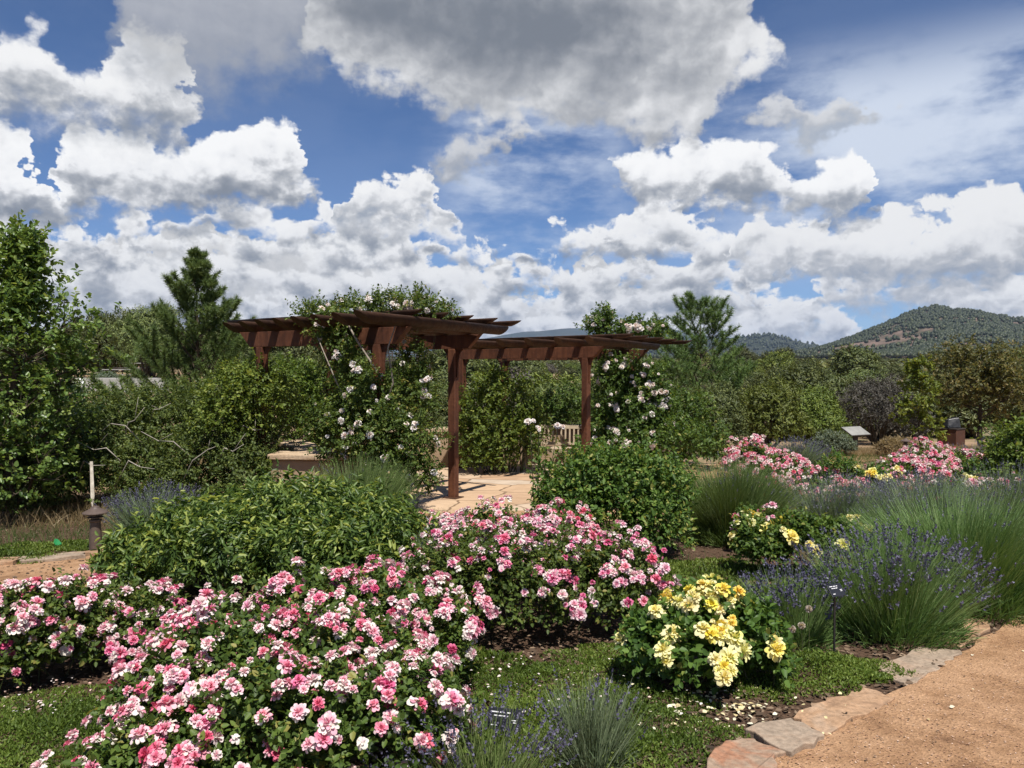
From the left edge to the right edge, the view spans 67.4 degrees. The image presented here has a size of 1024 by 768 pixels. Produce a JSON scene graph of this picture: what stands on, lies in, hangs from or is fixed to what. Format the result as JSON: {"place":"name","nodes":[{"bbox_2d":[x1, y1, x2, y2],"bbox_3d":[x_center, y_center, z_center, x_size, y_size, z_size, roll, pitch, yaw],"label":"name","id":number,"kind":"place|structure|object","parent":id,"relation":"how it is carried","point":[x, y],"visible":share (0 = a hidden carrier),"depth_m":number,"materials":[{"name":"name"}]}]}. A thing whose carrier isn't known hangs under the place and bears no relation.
{"place":"outdoors","nodes":[
{"label":"outdoors","id":0,"kind":"place"},
{"bbox_2d":[0,510,663,593],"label":"path","id":1,"kind":"structure","parent":0,"point":[9,572],"depth_m":7.01,"materials":[{"name":"stone"}]},
{"bbox_2d":[0,438,985,529],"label":"dry grass","id":2,"kind":"structure","parent":0,"point":[76,506],"depth_m":10.68,"materials":[{"name":"plant"}]},
{"bbox_2d":[393,463,614,512],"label":"patio","id":3,"kind":"structure","parent":0,"point":[473,485],"depth_m":13.08,"materials":[{"name":"stone"}]},
{"bbox_2d":[223,309,520,498],"bbox_3d":[-2.321,0.448,11.995,4.718,2.916,3.755,1,1,42],"label":"pergola","id":4,"kind":"object","parent":3,"relation":"on","point":[453,339],"visible":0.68,"depth_m":11.12,"materials":[{"name":"wood"}]},
{"bbox_2d":[523,425,580,468],"bbox_3d":[0.921,1.324,16.083,1.355,0.881,0.637,0,1,8],"label":"garden bench","id":5,"kind":"object","parent":3,"relation":"on","point":[573,427],"visible":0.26,"depth_m":16.30,"materials":[{"name":"brown wood"}]},
{"bbox_2d":[459,333,691,467],"bbox_3d":[0.880,0.451,16.117,4.965,2.774,4.967,1,1,34],"label":"pergola","id":6,"kind":"object","parent":3,"relation":"on","point":[585,350],"visible":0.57,"depth_m":14.55,"materials":[{"name":"wood"}]},
{"bbox_2d":[0,359,1022,767],"bbox_3d":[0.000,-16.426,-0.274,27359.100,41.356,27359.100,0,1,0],"label":"ground","id":7,"kind":"structure","parent":0,"point":[512,641],"depth_m":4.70,"materials":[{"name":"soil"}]},
{"bbox_2d":[0,440,84,519],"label":"scrub oak","id":8,"kind":"object","parent":7,"relation":"on","point":[25,502],"visible":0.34,"depth_m":10.46,"materials":[{"name":"green plant"}]},
{"bbox_2d":[18,551,85,563],"bbox_3d":[-4.500,1.728,7.533,0.577,0.128,0.329,-1,1,-33],"label":"edging stone","id":9,"kind":"object","parent":7,"relation":"on","point":[68,556],"visible":0.41,"depth_m":7.46,"materials":[{"name":"grey stone"}]},
{"bbox_2d":[2,368,120,451],"bbox_3d":[-9.791,0.775,16.098,3.234,2.231,3.278,0,1,18],"label":"juniper","id":10,"kind":"object","parent":7,"relation":"on","point":[79,383],"visible":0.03,"depth_m":15.96,"materials":[{"name":"green plant"}]},
{"bbox_2d":[0,209,131,522],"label":"oak tree","id":11,"kind":"object","parent":7,"relation":"on","point":[24,290],"visible":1,"depth_m":10.10,"materials":[{"name":"green plant"}]},
{"bbox_2d":[90,461,93,506],"bbox_3d":[-5.809,1.510,10.627,0.055,0.881,0.051,0,1,-22],"label":"wooden stake","id":12,"kind":"object","parent":7,"relation":"on","point":[91,481],"visible":0.59,"depth_m":10.61,"materials":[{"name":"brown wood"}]},
{"bbox_2d":[0,564,188,684],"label":"rose bush","id":13,"kind":"object","parent":7,"relation":"on","point":[28,616],"visible":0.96,"depth_m":4.12,"materials":[{"name":"pink plant"}]},
{"bbox_2d":[82,506,108,549],"bbox_3d":[-4.326,1.539,7.977,0.248,0.550,0.248,0,1,0],"label":"path light","id":14,"kind":"object","parent":7,"relation":"on","point":[94,514],"visible":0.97,"depth_m":7.93,"materials":[{"name":"brown metal"}]},
{"bbox_2d":[56,307,145,376],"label":"pinyon","id":15,"kind":"object","parent":7,"relation":"on","point":[106,319],"visible":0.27,"depth_m":48.59,"materials":[{"name":"green plant"}]},
{"bbox_2d":[72,378,168,391],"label":"concrete wall","id":16,"kind":"structure","parent":7,"relation":"on","point":[116,379],"depth_m":37.35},
{"bbox_2d":[102,301,184,377],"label":"pinyon","id":17,"kind":"object","parent":7,"relation":"on","point":[144,317],"visible":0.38,"depth_m":45.09,"materials":[{"name":"green plant"}]},
{"bbox_2d":[93,478,214,537],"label":"lavender","id":18,"kind":"object","parent":7,"relation":"on","point":[147,512],"visible":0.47,"depth_m":8.57,"materials":[{"name":"plant"}]},
{"bbox_2d":[22,370,303,511],"bbox_3d":[-5.092,0.836,11.698,4.390,2.115,3.029,0,1,20],"label":"scrub oak","id":19,"kind":"object","parent":7,"relation":"on","point":[143,415],"visible":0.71,"depth_m":11.07,"materials":[{"name":"green plant"}]},
{"bbox_2d":[88,244,290,426],"bbox_3d":[-7.676,-0.860,18.459,4.476,4.966,4.303,0,1,0],"label":"pine tree","id":20,"kind":"object","parent":7,"relation":"on","point":[198,277],"visible":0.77,"depth_m":18.10,"materials":[{"name":"green plant"}]},
{"bbox_2d":[179,331,255,375],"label":"pinyon","id":21,"kind":"object","parent":7,"relation":"on","point":[246,353],"visible":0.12,"depth_m":43.18,"materials":[{"name":"green plant"}]},
{"bbox_2d":[181,347,309,491],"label":"leafy shrub","id":22,"kind":"object","parent":7,"relation":"on","point":[237,388],"visible":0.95,"depth_m":10.98,"materials":[{"name":"green plant"}]},
{"bbox_2d":[29,584,486,767],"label":"rose bush","id":23,"kind":"object","parent":7,"relation":"on","point":[176,710],"visible":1,"depth_m":2.87,"materials":[{"name":"pink plant"}]},
{"bbox_2d":[85,457,439,601],"bbox_3d":[-1.937,1.198,6.519,3.022,1.058,2.431,0,1,0],"label":"lush shrub","id":24,"kind":"object","parent":7,"relation":"on","point":[272,526],"visible":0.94,"depth_m":5.89,"materials":[{"name":"green plant"}]},
{"bbox_2d":[218,348,343,422],"bbox_3d":[-7.160,0.157,24.321,3.940,2.580,4.355,0,1,23],"label":"juniper","id":25,"kind":"object","parent":7,"relation":"on","point":[317,360],"visible":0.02,"depth_m":24.19,"materials":[{"name":"green plant"}]},
{"bbox_2d":[268,346,313,361],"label":"juniper","id":26,"kind":"object","parent":7,"relation":"on","point":[300,349],"visible":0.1,"depth_m":45.53,"materials":[{"name":"green plant"}]},
{"bbox_2d":[270,435,331,450],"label":"adobe wall","id":27,"kind":"structure","parent":7,"relation":"on","point":[287,444],"depth_m":12.02,"materials":[{"name":"paint"}]},
{"bbox_2d":[248,351,371,445],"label":"leafy shrub","id":28,"kind":"object","parent":7,"relation":"on","point":[310,378],"visible":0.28,"depth_m":13.33,"materials":[{"name":"green plant"}]},
{"bbox_2d":[140,554,491,696],"bbox_3d":[-1.001,1.256,3.990,1.796,0.721,0.875,0,1,-13],"label":"rose bush","id":29,"kind":"object","parent":7,"relation":"on","point":[430,605],"visible":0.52,"depth_m":3.94,"materials":[{"name":"pink plant"}]},
{"bbox_2d":[267,451,371,485],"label":"adobe wall","id":30,"kind":"structure","parent":7,"relation":"on","point":[299,461],"depth_m":10.61,"materials":[{"name":"paint"}]},
{"bbox_2d":[309,451,428,504],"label":"lavender","id":31,"kind":"object","parent":7,"relation":"on","point":[395,487],"visible":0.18,"depth_m":9.16,"materials":[{"name":"plant"}]},
{"bbox_2d":[284,281,463,513],"bbox_3d":[-1.894,0.229,10.336,2.407,3.363,2.296,0,1,0],"label":"climbing rose","id":32,"kind":"object","parent":7,"relation":"on","point":[404,429],"visible":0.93,"depth_m":9.94,"materials":[{"name":"green plant"}]},
{"bbox_2d":[424,367,447,389],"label":"juniper","id":33,"kind":"object","parent":7,"relation":"on","point":[442,376],"visible":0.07,"depth_m":75.80,"materials":[{"name":"green plant"}]},
{"bbox_2d":[392,389,487,427],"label":"juniper","id":34,"kind":"object","parent":7,"relation":"on","point":[443,415],"visible":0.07,"depth_m":21.38,"materials":[{"name":"green plant"}]},
{"bbox_2d":[0,451,896,767],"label":"green grass","id":35,"kind":"structure","parent":7,"relation":"on","point":[24,537],"depth_m":8.12,"materials":[{"name":"plant"}]},
{"bbox_2d":[407,349,489,385],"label":"juniper","id":36,"kind":"object","parent":7,"relation":"on","point":[441,361],"visible":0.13,"depth_m":93.27,"materials":[{"name":"green plant"}]},
{"bbox_2d":[0,642,918,767],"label":"creeping thyme","id":37,"kind":"object","parent":7,"relation":"on","point":[863,668],"visible":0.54,"depth_m":3.78,"materials":[{"name":"green plant"}]},
{"bbox_2d":[360,681,580,767],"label":"lavender","id":38,"kind":"object","parent":7,"relation":"on","point":[461,761],"visible":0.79,"depth_m":2.82,"materials":[{"name":"plant"}]},
{"bbox_2d":[292,425,669,467],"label":"adobe wall","id":39,"kind":"structure","parent":7,"relation":"on","point":[443,457],"depth_m":16.78,"materials":[{"name":"paint"}]},
{"bbox_2d":[0,538,981,679],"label":"clover turf","id":40,"kind":"structure","parent":7,"relation":"on","point":[39,550],"depth_m":6.83,"materials":[{"name":"green plant"}]},
{"bbox_2d":[444,360,556,473],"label":"leafy shrub","id":41,"kind":"object","parent":7,"relation":"on","point":[494,448],"visible":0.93,"depth_m":15.31,"materials":[{"name":"green plant"}]},
{"bbox_2d":[399,495,601,555],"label":"rose bush","id":42,"kind":"object","parent":7,"relation":"on","point":[504,518],"visible":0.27,"depth_m":6.40,"materials":[{"name":"pink plant"}]},
{"bbox_2d":[487,706,521,759],"bbox_3d":[-0.030,1.466,3.005,0.135,0.388,0.030,0,1,14],"label":"plant label","id":43,"kind":"object","parent":7,"relation":"on","point":[495,713],"visible":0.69,"depth_m":3.00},
{"bbox_2d":[482,359,537,377],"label":"juniper","id":44,"kind":"object","parent":7,"relation":"on","point":[524,364],"visible":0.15,"depth_m":97.49,"materials":[{"name":"green plant"}]},
{"bbox_2d":[377,511,681,638],"bbox_3d":[0.123,1.270,5.128,1.972,0.768,1.390,0,1,0],"label":"rose bush","id":45,"kind":"object","parent":7,"relation":"on","point":[509,560],"visible":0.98,"depth_m":4.81,"materials":[{"name":"pink plant"}]},
{"bbox_2d":[524,418,564,509],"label":"tall rose stem","id":46,"kind":"object","parent":7,"relation":"on","point":[528,421],"visible":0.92,"depth_m":8.42,"materials":[{"name":"plant"}]},
{"bbox_2d":[514,371,581,392],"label":"juniper","id":47,"kind":"object","parent":7,"relation":"on","point":[544,379],"visible":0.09,"depth_m":50.05,"materials":[{"name":"green plant"}]},
{"bbox_2d":[527,375,581,424],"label":"tree","id":48,"kind":"object","parent":7,"relation":"on","point":[544,388],"visible":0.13,"depth_m":35.52,"materials":[{"name":"green plant"}]},
{"bbox_2d":[533,664,661,767],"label":"lavender","id":49,"kind":"object","parent":7,"relation":"on","point":[598,738],"visible":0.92,"depth_m":3.09,"materials":[{"name":"plant"}]},
{"bbox_2d":[526,433,701,555],"bbox_3d":[0.996,1.126,7.758,1.869,1.285,1.462,0,1,0],"label":"green rose shrub","id":50,"kind":"object","parent":7,"relation":"on","point":[639,485],"visible":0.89,"depth_m":7.46,"materials":[{"name":"green plant"}]},
{"bbox_2d":[573,300,686,456],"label":"climbing rose","id":51,"kind":"object","parent":7,"relation":"on","point":[645,420],"visible":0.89,"depth_m":15.62,"materials":[{"name":"green plant"}]},
{"bbox_2d":[525,378,734,469],"bbox_3d":[2.683,0.876,17.318,3.252,2.047,5.366,-1,1,-42],"label":"leafy shrub","id":52,"kind":"object","parent":7,"relation":"on","point":[689,434],"visible":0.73,"depth_m":16.45,"materials":[{"name":"green plant"}]},
{"bbox_2d":[385,357,951,373],"bbox_3d":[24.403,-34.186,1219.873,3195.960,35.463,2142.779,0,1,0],"label":"valley woodland","id":53,"kind":"object","parent":7,"relation":"on","point":[823,361],"visible":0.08,"depth_m":307.89,"materials":[{"name":"plant"}]},
{"bbox_2d":[625,290,758,421],"bbox_3d":[6.393,-0.519,27.440,5.313,5.686,4.933,1,1,42],"label":"pine tree","id":54,"kind":"object","parent":7,"relation":"on","point":[692,305],"visible":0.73,"depth_m":26.58,"materials":[{"name":"green plant"}]},
{"bbox_2d":[610,573,803,694],"bbox_3d":[1.028,1.327,4.049,0.993,0.593,0.795,0,1,-25],"label":"rose bush","id":55,"kind":"object","parent":7,"relation":"on","point":[728,630],"visible":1,"depth_m":3.93,"materials":[{"name":"yellow plant"}]},
{"bbox_2d":[670,377,754,456],"bbox_3d":[5.232,0.971,21.127,2.952,2.332,2.668,0,1,0],"label":"juniper","id":56,"kind":"object","parent":7,"relation":"on","point":[727,403],"visible":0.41,"depth_m":20.66,"materials":[{"name":"green plant"}]},
{"bbox_2d":[665,684,767,729],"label":"fallen petals","id":57,"kind":"object","parent":7,"relation":"on","point":[741,707],"visible":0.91,"depth_m":3.69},
{"bbox_2d":[724,346,758,366],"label":"juniper","id":58,"kind":"object","parent":7,"relation":"on","point":[746,353],"visible":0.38,"depth_m":222.63,"materials":[{"name":"green plant"}]},
{"bbox_2d":[675,452,814,548],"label":"ornamental grass","id":59,"kind":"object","parent":7,"relation":"on","point":[724,494],"depth_m":8.29,"materials":[{"name":"plant"}]},
{"bbox_2d":[707,736,785,767],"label":"edging stone","id":60,"kind":"object","parent":7,"relation":"on","point":[739,752],"visible":0.94,"depth_m":3.15,"materials":[{"name":"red stone"}]},
{"bbox_2d":[729,501,786,530],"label":"rose bush","id":61,"kind":"object","parent":7,"relation":"on","point":[767,517],"visible":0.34,"depth_m":7.99,"materials":[{"name":"green plant"}]},
{"bbox_2d":[728,373,816,447],"bbox_3d":[8.301,0.994,24.977,3.570,2.751,3.074,0,1,0],"label":"juniper","id":62,"kind":"object","parent":7,"relation":"on","point":[766,404],"visible":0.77,"depth_m":24.34,"materials":[{"name":"green plant"}]},
{"bbox_2d":[757,350,796,371],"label":"juniper","id":63,"kind":"object","parent":7,"relation":"on","point":[771,361],"visible":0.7,"depth_m":185.40,"materials":[{"name":"green plant"}]},
{"bbox_2d":[745,718,824,756],"bbox_3d":[1.201,1.564,3.356,0.317,0.105,0.265,-1,1,-32],"label":"edging stone","id":64,"kind":"object","parent":7,"relation":"on","point":[790,737],"visible":0.66,"depth_m":3.33,"materials":[{"name":"grey stone"}]},
{"bbox_2d":[732,558,846,653],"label":"lavender","id":65,"kind":"object","parent":7,"relation":"on","point":[792,610],"visible":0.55,"depth_m":4.65,"materials":[{"name":"plant"}]},
{"bbox_2d":[718,433,872,505],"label":"rose bush","id":66,"kind":"object","parent":7,"relation":"on","point":[779,458],"visible":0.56,"depth_m":12.11,"materials":[{"name":"pink plant"}]},
{"bbox_2d":[740,355,852,440],"bbox_3d":[12.589,0.693,34.212,4.715,3.994,4.434,-1,1,-29],"label":"pinyon","id":67,"kind":"object","parent":7,"relation":"on","point":[799,373],"visible":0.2,"depth_m":33.53,"materials":[{"name":"green plant"}]},
{"bbox_2d":[724,504,871,575],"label":"rose bush","id":68,"kind":"object","parent":7,"relation":"on","point":[757,536],"visible":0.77,"depth_m":6.67,"materials":[{"name":"green plant"}]},
{"bbox_2d":[767,434,832,468],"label":"lavender","id":69,"kind":"object","parent":7,"relation":"on","point":[812,455],"visible":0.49,"depth_m":16.05,"materials":[{"name":"plant"}]},
{"bbox_2d":[773,383,852,444],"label":"juniper","id":70,"kind":"object","parent":7,"relation":"on","point":[827,413],"visible":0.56,"depth_m":25.39,"materials":[{"name":"green plant"}]},
{"bbox_2d":[805,428,858,454],"bbox_3d":[8.766,1.612,21.084,1.413,0.799,1.142,0,1,0],"label":"silver sage","id":71,"kind":"object","parent":7,"relation":"on","point":[844,442],"visible":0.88,"depth_m":20.79,"materials":[{"name":"green plant"}]},
{"bbox_2d":[826,583,845,651],"bbox_3d":[1.875,1.436,4.445,0.105,0.550,0.048,0,1,-24],"label":"plant label","id":72,"kind":"object","parent":7,"relation":"on","point":[836,590],"visible":0.99,"depth_m":4.45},
{"bbox_2d":[821,374,850,398],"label":"juniper","id":73,"kind":"object","parent":7,"relation":"on","point":[840,387],"visible":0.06,"depth_m":36.50,"materials":[{"name":"green plant"}]},
{"bbox_2d":[793,687,894,735],"bbox_3d":[1.580,1.583,3.672,0.690,0.104,0.216,-1,1,-39],"label":"edging stone","id":74,"kind":"object","parent":7,"relation":"on","point":[864,701],"visible":0.73,"depth_m":3.64,"materials":[{"name":"beige stone"}]},
{"bbox_2d":[784,466,910,527],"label":"lavender","id":75,"kind":"object","parent":7,"relation":"on","point":[829,507],"visible":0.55,"depth_m":8.37,"materials":[{"name":"plant"}]},
{"bbox_2d":[818,343,889,378],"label":"juniper","id":76,"kind":"object","parent":7,"relation":"on","point":[850,358],"visible":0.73,"depth_m":129.78,"materials":[{"name":"green plant"}]},
{"bbox_2d":[840,426,870,445],"bbox_3d":[10.973,1.794,24.516,0.920,0.846,0.444,-1,1,-28],"label":"interpretive sign","id":77,"kind":"object","parent":7,"relation":"on","point":[854,432],"visible":0.75,"depth_m":24.48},
{"bbox_2d":[808,446,902,488],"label":"rose bush","id":78,"kind":"object","parent":7,"relation":"on","point":[837,462],"visible":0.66,"depth_m":11.68,"materials":[{"name":"green plant"}]},
{"bbox_2d":[834,371,881,389],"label":"juniper","id":79,"kind":"object","parent":7,"relation":"on","point":[850,380],"visible":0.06,"depth_m":50.40,"materials":[{"name":"green plant"}]},
{"bbox_2d":[851,367,898,389],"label":"juniper","id":80,"kind":"object","parent":7,"relation":"on","point":[871,373],"visible":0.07,"depth_m":79.48,"materials":[{"name":"green plant"}]},
{"bbox_2d":[834,371,936,444],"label":"dark shrub","id":81,"kind":"object","parent":7,"relation":"on","point":[869,418],"visible":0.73,"depth_m":29.62,"materials":[{"name":"grey plant"}]},
{"bbox_2d":[871,434,921,454],"bbox_3d":[10.338,1.655,20.589,1.309,0.681,0.920,0,1,-14],"label":"grass mound","id":82,"kind":"object","parent":7,"relation":"on","point":[894,445],"depth_m":20.43,"materials":[{"name":"plant"}]},
{"bbox_2d":[780,517,1014,653],"bbox_3d":[2.427,1.245,4.984,1.233,0.749,1.282,0,1,0],"label":"lavender","id":83,"kind":"object","parent":7,"relation":"on","point":[906,597],"visible":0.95,"depth_m":4.74,"materials":[{"name":"plant"}]},
{"bbox_2d":[872,396,935,438],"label":"dry shrub","id":84,"kind":"object","parent":7,"relation":"on","point":[894,433],"visible":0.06,"depth_m":34.35,"materials":[{"name":"brown plant"}]},
{"bbox_2d":[853,465,973,514],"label":"lavender","id":85,"kind":"object","parent":7,"relation":"on","point":[901,486],"visible":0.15,"depth_m":10.70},
{"bbox_2d":[888,354,949,443],"bbox_3d":[13.473,0.613,25.616,2.029,3.271,2.011,0,1,0],"label":"young tree","id":86,"kind":"object","parent":7,"relation":"on","point":[919,376],"visible":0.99,"depth_m":25.42,"materials":[{"name":"green plant"}]},
{"bbox_2d":[879,647,961,685],"bbox_3d":[2.316,1.612,4.364,0.852,0.101,0.234,-1,1,-42],"label":"edging stone","id":87,"kind":"object","parent":7,"relation":"on","point":[921,659],"visible":0.58,"depth_m":4.35,"materials":[{"name":"grey stone"}]},
{"bbox_2d":[864,436,983,492],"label":"rose bush","id":88,"kind":"object","parent":7,"relation":"on","point":[944,460],"visible":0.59,"depth_m":12.43,"materials":[{"name":"pink plant"}]},
{"bbox_2d":[842,468,1011,543],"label":"lavender","id":89,"kind":"object","parent":7,"relation":"on","point":[927,493],"visible":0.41,"depth_m":8.12,"materials":[{"name":"plant"}]},
{"bbox_2d":[832,479,1023,626],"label":"ornamental grass","id":90,"kind":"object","parent":7,"relation":"on","point":[1002,549],"depth_m":5.52,"materials":[{"name":"plant"}]},
{"bbox_2d":[902,333,1023,447],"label":"bronze tree","id":91,"kind":"object","parent":7,"relation":"on","point":[990,376],"visible":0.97,"depth_m":26.49,"materials":[{"name":"green plant"}]},
{"bbox_2d":[938,617,989,649],"bbox_3d":[2.946,1.638,5.038,0.286,0.109,0.886,1,1,41],"label":"edging stone","id":92,"kind":"object","parent":7,"relation":"on","point":[985,626],"visible":0.28,"depth_m":5.03,"materials":[{"name":"beige stone"}]},
{"bbox_2d":[924,471,1023,500],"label":"lavender","id":93,"kind":"object","parent":7,"relation":"on","point":[949,474],"visible":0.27,"depth_m":10.08,"materials":[{"name":"green plant"}]},
{"bbox_2d":[928,383,1022,437],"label":"juniper","id":94,"kind":"object","parent":7,"relation":"on","point":[969,421],"visible":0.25,"depth_m":35.18,"materials":[{"name":"green plant"}]},
{"bbox_2d":[933,457,1023,530],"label":"lavender","id":95,"kind":"object","parent":7,"relation":"on","point":[1020,487],"visible":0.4,"depth_m":8.57,"materials":[{"name":"plant"}]},
{"bbox_2d":[953,453,1005,489],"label":"rose bush","id":96,"kind":"object","parent":7,"relation":"on","point":[977,464],"visible":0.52,"depth_m":11.55,"materials":[{"name":"green plant"}]},
{"bbox_2d":[948,343,1023,434],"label":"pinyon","id":97,"kind":"object","parent":7,"relation":"on","point":[1017,414],"visible":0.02,"depth_m":35.51,"materials":[{"name":"green plant"}]},
{"bbox_2d":[968,412,1023,488],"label":"leafy shrub","id":98,"kind":"object","parent":7,"relation":"on","point":[1012,442],"visible":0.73,"depth_m":11.46,"materials":[{"name":"green plant"}]},
{"bbox_2d":[0,0,1023,345],"label":"sky","id":99,"kind":"structure","parent":0,"point":[835,170],"materials":[{"name":"blue"}]},
{"bbox_2d":[369,328,717,355],"bbox_3d":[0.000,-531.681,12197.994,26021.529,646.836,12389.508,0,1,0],"label":"hills","id":100,"kind":"structure","parent":0,"point":[566,332],"depth_m":11190.85,"materials":[{"name":"plant"}]},
{"bbox_2d":[648,335,810,355],"bbox_3d":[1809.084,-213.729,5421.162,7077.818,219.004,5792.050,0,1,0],"label":"hills","id":101,"kind":"structure","parent":0,"point":[759,345],"depth_m":4352.67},
{"bbox_2d":[393,332,818,358],"bbox_3d":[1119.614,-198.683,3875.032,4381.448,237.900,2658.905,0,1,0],"label":"hill trees","id":102,"kind":"object","parent":101,"relation":"on","point":[776,343],"visible":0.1,"depth_m":4436.90,"materials":[{"name":"plant"}]},
{"bbox_2d":[682,446,969,478],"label":"path","id":103,"kind":"structure","parent":0,"point":[702,466],"depth_m":16.25,"materials":[{"name":"stone"}]},
{"bbox_2d":[936,427,965,448],"bbox_3d":[14.885,1.918,26.036,0.660,0.858,0.660,-1,1,-35],"label":"steel pedestal","id":104,"kind":"object","parent":103,"relation":"on","point":[955,436],"visible":0.62,"depth_m":25.77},
{"bbox_2d":[942,417,960,427],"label":"bronze block","id":105,"kind":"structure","parent":104,"relation":"on","point":[953,422],"depth_m":25.87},
{"bbox_2d":[659,313,1023,358],"bbox_3d":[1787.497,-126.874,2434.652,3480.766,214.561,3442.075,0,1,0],"label":"mountain","id":106,"kind":"structure","parent":0,"point":[883,340],"depth_m":1693.47,"materials":[{"name":"plant"}]},
{"bbox_2d":[648,304,1023,358],"bbox_3d":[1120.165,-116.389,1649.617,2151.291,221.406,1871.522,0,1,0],"label":"mountain trees","id":107,"kind":"object","parent":106,"relation":"on","point":[1004,327],"visible":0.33,"depth_m":1709.18,"materials":[{"name":"plant"}]},
{"bbox_2d":[775,616,1023,767],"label":"path","id":108,"kind":"structure","parent":0,"point":[992,645],"depth_m":3.51,"materials":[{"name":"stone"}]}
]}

